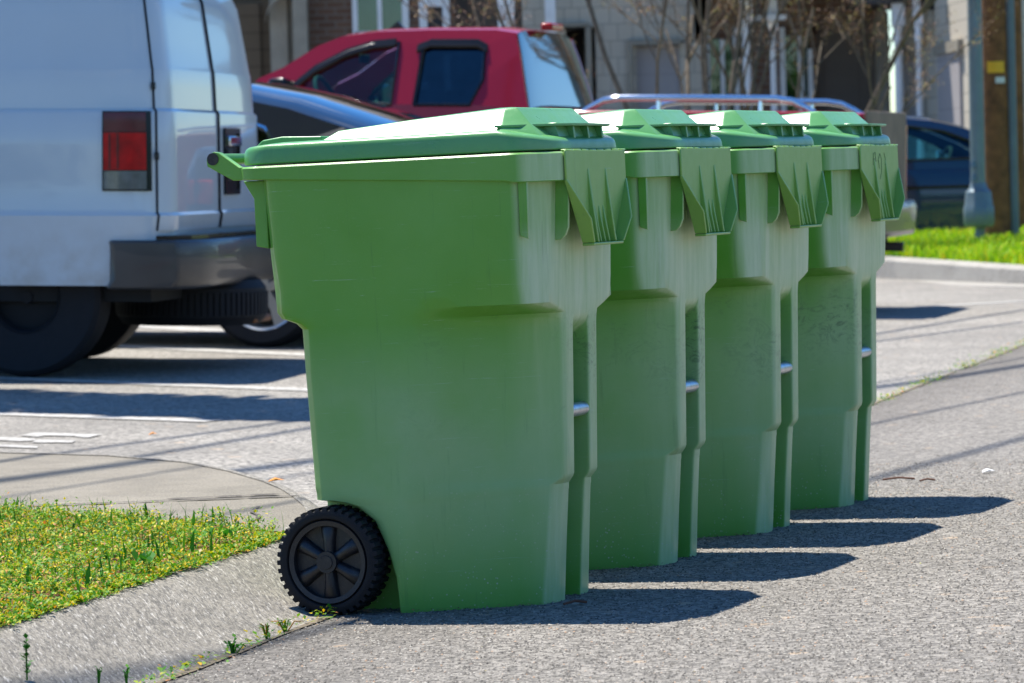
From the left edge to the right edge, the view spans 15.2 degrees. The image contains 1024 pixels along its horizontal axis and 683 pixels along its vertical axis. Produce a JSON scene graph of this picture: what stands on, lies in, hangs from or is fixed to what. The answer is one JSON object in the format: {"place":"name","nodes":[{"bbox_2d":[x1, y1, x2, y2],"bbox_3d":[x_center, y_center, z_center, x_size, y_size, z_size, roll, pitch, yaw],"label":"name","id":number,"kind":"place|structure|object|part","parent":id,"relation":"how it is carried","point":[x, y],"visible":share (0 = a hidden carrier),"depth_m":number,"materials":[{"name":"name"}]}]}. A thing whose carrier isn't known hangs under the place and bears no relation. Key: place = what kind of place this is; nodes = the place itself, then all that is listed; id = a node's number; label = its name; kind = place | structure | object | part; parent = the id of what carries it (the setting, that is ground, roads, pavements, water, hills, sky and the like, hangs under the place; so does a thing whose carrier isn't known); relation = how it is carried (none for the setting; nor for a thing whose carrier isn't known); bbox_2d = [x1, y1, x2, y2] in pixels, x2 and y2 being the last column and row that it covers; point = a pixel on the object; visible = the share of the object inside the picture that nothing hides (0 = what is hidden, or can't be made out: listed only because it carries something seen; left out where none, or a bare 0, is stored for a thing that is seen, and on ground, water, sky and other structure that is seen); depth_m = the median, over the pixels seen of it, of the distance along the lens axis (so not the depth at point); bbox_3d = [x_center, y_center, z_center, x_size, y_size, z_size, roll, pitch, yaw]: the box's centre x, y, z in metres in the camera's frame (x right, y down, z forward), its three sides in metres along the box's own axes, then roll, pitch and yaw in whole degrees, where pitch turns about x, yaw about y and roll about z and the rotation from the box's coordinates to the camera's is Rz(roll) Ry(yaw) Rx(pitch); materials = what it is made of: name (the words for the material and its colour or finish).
{"place":"outdoors","nodes":[
{"label":"outdoors","id":0,"kind":"place"},
{"bbox_2d":[0,491,285,631],"bbox_3d":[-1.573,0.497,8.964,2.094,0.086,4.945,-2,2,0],"label":"grass","id":1,"kind":"structure","parent":0,"point":[40,606],"depth_m":9.15,"materials":[{"name":"green plant"}]},
{"bbox_2d":[0,497,250,593],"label":"grass spikes","id":2,"kind":"object","parent":1,"relation":"on","point":[88,576],"depth_m":9.11,"materials":[{"name":"green plant"}]},
{"bbox_2d":[131,549,163,564],"bbox_3d":[-0.830,0.488,8.740,0.075,0.031,0.122,-2,2,0],"label":"weed","id":3,"kind":"object","parent":1,"relation":"on","point":[149,557],"visible":0.99,"depth_m":8.75,"materials":[{"name":"green plant"}]},
{"bbox_2d":[192,524,232,536],"bbox_3d":[-0.721,0.458,9.338,0.110,0.034,0.082,0,3,24],"label":"weed","id":4,"kind":"object","parent":1,"relation":"on","point":[225,532],"visible":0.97,"depth_m":9.34,"materials":[{"name":"green plant"}]},
{"bbox_2d":[0,453,305,530],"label":"pavement","id":5,"kind":"structure","parent":0,"point":[51,478],"depth_m":11.27,"materials":[{"name":"concrete"}]},
{"bbox_2d":[0,493,298,522],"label":"pavement joint","id":6,"kind":"object","parent":5,"relation":"on","point":[251,511],"visible":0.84,"depth_m":10.74,"materials":[{"name":"grey concrete"}]},
{"bbox_2d":[233,0,456,90],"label":"brick house","id":7,"kind":"structure","parent":0,"point":[278,34],"depth_m":43.19,"materials":[{"name":"brown brick"}]},
{"bbox_2d":[235,3,260,81],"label":"garage door","id":8,"kind":"structure","parent":7,"relation":"in","point":[249,15],"depth_m":43.19,"materials":[{"name":"brown"}]},
{"bbox_2d":[352,0,408,33],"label":"window","id":9,"kind":"structure","parent":7,"relation":"in","point":[405,13],"depth_m":43.17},
{"bbox_2d":[427,7,441,27],"bbox_3d":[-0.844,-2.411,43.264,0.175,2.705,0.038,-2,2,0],"label":"door","id":10,"kind":"structure","parent":7,"relation":"in","point":[436,20],"depth_m":43.19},
{"bbox_2d":[0,278,1023,640],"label":"parking lot","id":11,"kind":"structure","parent":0,"point":[264,434],"depth_m":17.43,"materials":[{"name":"grey asphalt"}]},
{"bbox_2d":[0,0,273,376],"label":"parked van","id":12,"kind":"object","parent":11,"relation":"on","point":[126,211],"visible":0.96,"depth_m":18.12,"materials":[{"name":"white paint"}]},
{"bbox_3d":[-1.761,-1.256,18.510,0.486,1.426,0.957,0,3,10],"label":"rear door","id":13,"kind":"part","parent":12,"relation":"part of","materials":[{"name":"white paint"}]},
{"bbox_3d":[-1.593,-1.298,19.448,0.447,1.432,0.951,-1,3,10],"label":"rear door","id":14,"kind":"part","parent":12,"relation":"part of","materials":[{"name":"white paint"}]},
{"bbox_2d":[0,452,326,682],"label":"kerb","id":15,"kind":"structure","parent":11,"relation":"on","point":[174,619],"depth_m":8.15,"materials":[{"name":"concrete"}]},
{"bbox_2d":[19,633,33,680],"bbox_3d":[-0.930,0.608,7.365,0.031,0.102,0.036,-2,2,0],"label":"weed","id":16,"kind":"object","parent":15,"relation":"on","point":[26,645],"visible":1,"depth_m":7.36,"materials":[{"name":"green plant"}]},
{"bbox_2d":[95,666,101,682],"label":"weed","id":17,"kind":"object","parent":15,"relation":"on","point":[99,671],"visible":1,"depth_m":7.50,"materials":[{"name":"green plant"}]},
{"bbox_2d":[123,664,129,682],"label":"weed","id":18,"kind":"object","parent":15,"relation":"on","point":[126,673],"visible":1,"depth_m":7.54,"materials":[{"name":"green plant"}]},
{"bbox_2d":[259,622,269,638],"bbox_3d":[-0.533,0.623,8.255,0.029,0.048,0.044,-2,2,0],"label":"weed","id":19,"kind":"object","parent":15,"relation":"on","point":[266,630],"visible":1,"depth_m":8.25,"materials":[{"name":"green plant"}]},
{"bbox_2d":[268,477,283,481],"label":"fallen leaf","id":20,"kind":"object","parent":15,"relation":"on","point":[274,479],"visible":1,"depth_m":11.29,"materials":[{"name":"orange plant"}]},
{"bbox_2d":[268,618,304,631],"bbox_3d":[-0.496,0.622,8.382,0.077,0.038,0.059,-3,3,-39],"label":"weed","id":21,"kind":"object","parent":15,"relation":"on","point":[282,626],"visible":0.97,"depth_m":8.38,"materials":[{"name":"green plant"}]},
{"bbox_2d":[220,81,423,346],"bbox_3d":[-2.370,-0.769,22.212,4.730,1.485,1.830,1,3,17],"label":"parked sedan","id":22,"kind":"object","parent":11,"relation":"on","point":[282,110],"visible":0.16,"depth_m":21.05,"materials":[{"name":"grey paint"}]},
{"bbox_3d":[-1.771,-1.155,21.174,0.990,0.320,0.118,1,3,17],"label":"side window","id":23,"kind":"part","parent":22,"relation":"part of","materials":[{"name":"glass"}]},
{"bbox_3d":[-0.888,-1.290,21.734,0.970,0.340,1.598,1,3,17],"label":"rear window","id":24,"kind":"part","parent":22,"relation":"part of","materials":[{"name":"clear glass"}]},
{"bbox_2d":[0,300,1023,447],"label":"road markings","id":25,"kind":"object","parent":11,"relation":"on","point":[182,328],"visible":0.67,"depth_m":17.56,"materials":[{"name":"white paint"}]},
{"bbox_2d":[255,21,916,250],"bbox_3d":[-0.054,-1.211,25.957,5.460,1.906,2.433,1,3,15],"label":"pickup truck","id":26,"kind":"object","parent":11,"relation":"on","point":[436,71],"visible":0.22,"depth_m":25.26,"materials":[{"name":"red paint"}]},
{"bbox_3d":[-0.398,-1.754,25.147,0.450,0.412,0.166,1,3,15],"label":"side window","id":27,"kind":"part","parent":26,"relation":"part of","materials":[{"name":"black glass"}]},
{"bbox_3d":[0.286,-1.816,25.836,0.119,0.540,1.803,-1,3,15],"label":"rear window","id":28,"kind":"part","parent":26,"relation":"part of","materials":[{"name":"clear glass"}]},
{"bbox_2d":[399,0,789,110],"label":"bare tree","id":29,"kind":"object","parent":11,"relation":"on","point":[735,70],"visible":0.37,"depth_m":33.22,"materials":[{"name":"brown plant"}]},
{"bbox_2d":[693,0,912,112],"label":"brown house","id":30,"kind":"structure","parent":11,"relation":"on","point":[842,76],"depth_m":43.39,"materials":[{"name":"brick"}]},
{"bbox_2d":[707,27,812,111],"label":"window","id":31,"kind":"structure","parent":30,"relation":"in","point":[781,29],"depth_m":43.33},
{"bbox_2d":[816,19,875,112],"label":"garage door","id":32,"kind":"structure","parent":30,"relation":"in","point":[841,76],"depth_m":43.46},
{"bbox_2d":[906,116,974,233],"bbox_3d":[3.767,-1.506,37.104,3.920,1.385,1.974,-2,2,-8],"label":"parked hatchback","id":33,"kind":"object","parent":11,"relation":"on","point":[937,185],"visible":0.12,"depth_m":36.28,"materials":[{"name":"blue paint"}]},
{"bbox_2d":[876,256,1023,288],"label":"verge kerb","id":34,"kind":"structure","parent":11,"relation":"on","point":[970,273],"depth_m":30.87,"materials":[{"name":"concrete"}]},
{"bbox_2d":[891,0,1023,157],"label":"shingle wing","id":35,"kind":"structure","parent":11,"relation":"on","point":[947,101],"depth_m":41.23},
{"bbox_2d":[903,60,916,157],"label":"garage door","id":36,"kind":"structure","parent":35,"relation":"in","point":[911,142],"depth_m":42.86,"materials":[{"name":"grey"}]},
{"bbox_2d":[937,51,963,157],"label":"garage door","id":37,"kind":"structure","parent":35,"relation":"in","point":[950,93],"depth_m":40.22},
{"bbox_2d":[457,0,704,110],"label":"grey house","id":38,"kind":"structure","parent":0,"point":[631,57],"depth_m":43.10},
{"bbox_2d":[636,45,679,109],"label":"garage door","id":39,"kind":"structure","parent":38,"relation":"in","point":[669,84],"depth_m":43.19,"materials":[{"name":"grey"}]},
{"bbox_2d":[163,345,1023,682],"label":"road","id":40,"kind":"structure","parent":0,"point":[953,419],"depth_m":8.52,"materials":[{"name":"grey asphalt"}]},
{"bbox_2d":[207,107,631,615],"bbox_3d":[-0.162,0.038,8.927,0.870,1.136,0.695,-2,2,21],"label":"wheeled bin","id":41,"kind":"object","parent":40,"relation":"on","point":[442,289],"visible":1,"depth_m":8.67,"materials":[{"name":"green plastic"}]},
{"bbox_2d":[563,599,586,604],"bbox_3d":[0.141,0.587,8.653,0.062,0.010,0.014,-3,3,-29],"label":"twig","id":42,"kind":"object","parent":40,"relation":"on","point":[573,601],"visible":1,"depth_m":8.65,"materials":[{"name":"brown wood"}]},
{"bbox_2d":[332,505,836,614],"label":"leaf litter","id":43,"kind":"object","parent":40,"relation":"on","point":[552,601],"visible":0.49,"depth_m":8.69,"materials":[{"name":"brown plant"}]},
{"bbox_2d":[155,344,1022,682],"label":"road seam","id":44,"kind":"object","parent":40,"relation":"on","point":[199,666],"visible":0.44,"depth_m":8.15,"materials":[{"name":"black asphalt"}]},
{"bbox_2d":[223,633,262,652],"bbox_3d":[-0.568,0.638,8.018,0.082,0.048,0.057,0,3,36],"label":"weed","id":45,"kind":"object","parent":44,"relation":"on","point":[232,647],"visible":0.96,"depth_m":8.02,"materials":[{"name":"green plant"}]},
{"bbox_2d":[128,339,1023,682],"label":"seam weeds","id":46,"kind":"object","parent":44,"relation":"on","point":[186,665],"visible":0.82,"depth_m":8.45,"materials":[{"name":"green plant"}]},
{"bbox_2d":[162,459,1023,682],"bbox_3d":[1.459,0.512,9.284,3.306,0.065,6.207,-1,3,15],"label":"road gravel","id":47,"kind":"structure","parent":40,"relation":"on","point":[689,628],"depth_m":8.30,"materials":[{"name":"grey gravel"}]},
{"bbox_2d":[580,109,737,569],"bbox_3d":[0.128,-0.004,9.698,0.870,1.136,0.695,-2,2,21],"label":"wheeled bin","id":48,"kind":"object","parent":40,"relation":"on","point":[650,359],"visible":0.38,"depth_m":9.46,"materials":[{"name":"green plastic"}]},
{"bbox_2d":[688,110,828,537],"bbox_3d":[0.417,-0.045,10.430,0.870,1.136,0.695,-2,2,22],"label":"wheeled bin","id":49,"kind":"object","parent":40,"relation":"on","point":[751,366],"visible":0.4,"depth_m":10.19,"materials":[{"name":"green plastic"}]},
{"bbox_2d":[781,111,904,509],"bbox_3d":[0.697,-0.086,11.152,0.870,1.136,0.695,-2,2,21],"label":"wheeled bin","id":50,"kind":"object","parent":40,"relation":"on","point":[837,390],"visible":0.36,"depth_m":10.92,"materials":[{"name":"green plastic"}]},
{"bbox_2d":[882,477,914,479],"bbox_3d":[1.186,0.420,11.787,0.101,0.010,0.015,-2,2,-6],"label":"twig","id":51,"kind":"object","parent":40,"relation":"on","point":[899,478],"visible":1,"depth_m":11.79,"materials":[{"name":"wood"}]},
{"bbox_2d":[919,478,934,481],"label":"twig","id":52,"kind":"object","parent":40,"relation":"on","point":[927,479],"visible":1,"depth_m":11.68,"materials":[{"name":"wood"}]},
{"bbox_2d":[887,10,895,111],"label":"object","id":53,"kind":"structure","parent":0,"point":[892,73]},
{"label":"verge soil","id":54,"kind":"structure","parent":0,"visible":0},
{"bbox_2d":[623,0,1017,113],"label":"bare tree","id":55,"kind":"object","parent":54,"relation":"on","point":[924,8],"visible":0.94,"depth_m":33.55,"materials":[{"name":"brown plant"}]},
{"bbox_2d":[885,225,1023,264],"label":"verge grass","id":56,"kind":"structure","parent":54,"relation":"on","point":[956,244],"depth_m":32.24,"materials":[{"name":"green plant"}]},
{"bbox_2d":[963,0,993,240],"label":"light pole","id":57,"kind":"object","parent":54,"relation":"on","point":[978,211],"visible":0.97,"depth_m":33.89,"materials":[{"name":"grey metal"}]},
{"bbox_2d":[982,0,1018,237],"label":"utility pole","id":58,"kind":"object","parent":54,"relation":"on","point":[1000,119],"visible":0.73,"depth_m":34.44,"materials":[{"name":"brown wood"}]},
{"bbox_2d":[1014,0,1023,228],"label":"stub pole","id":59,"kind":"object","parent":54,"relation":"on","point":[1019,72],"visible":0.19,"depth_m":36.08,"materials":[{"name":"brown wood"}]}
]}

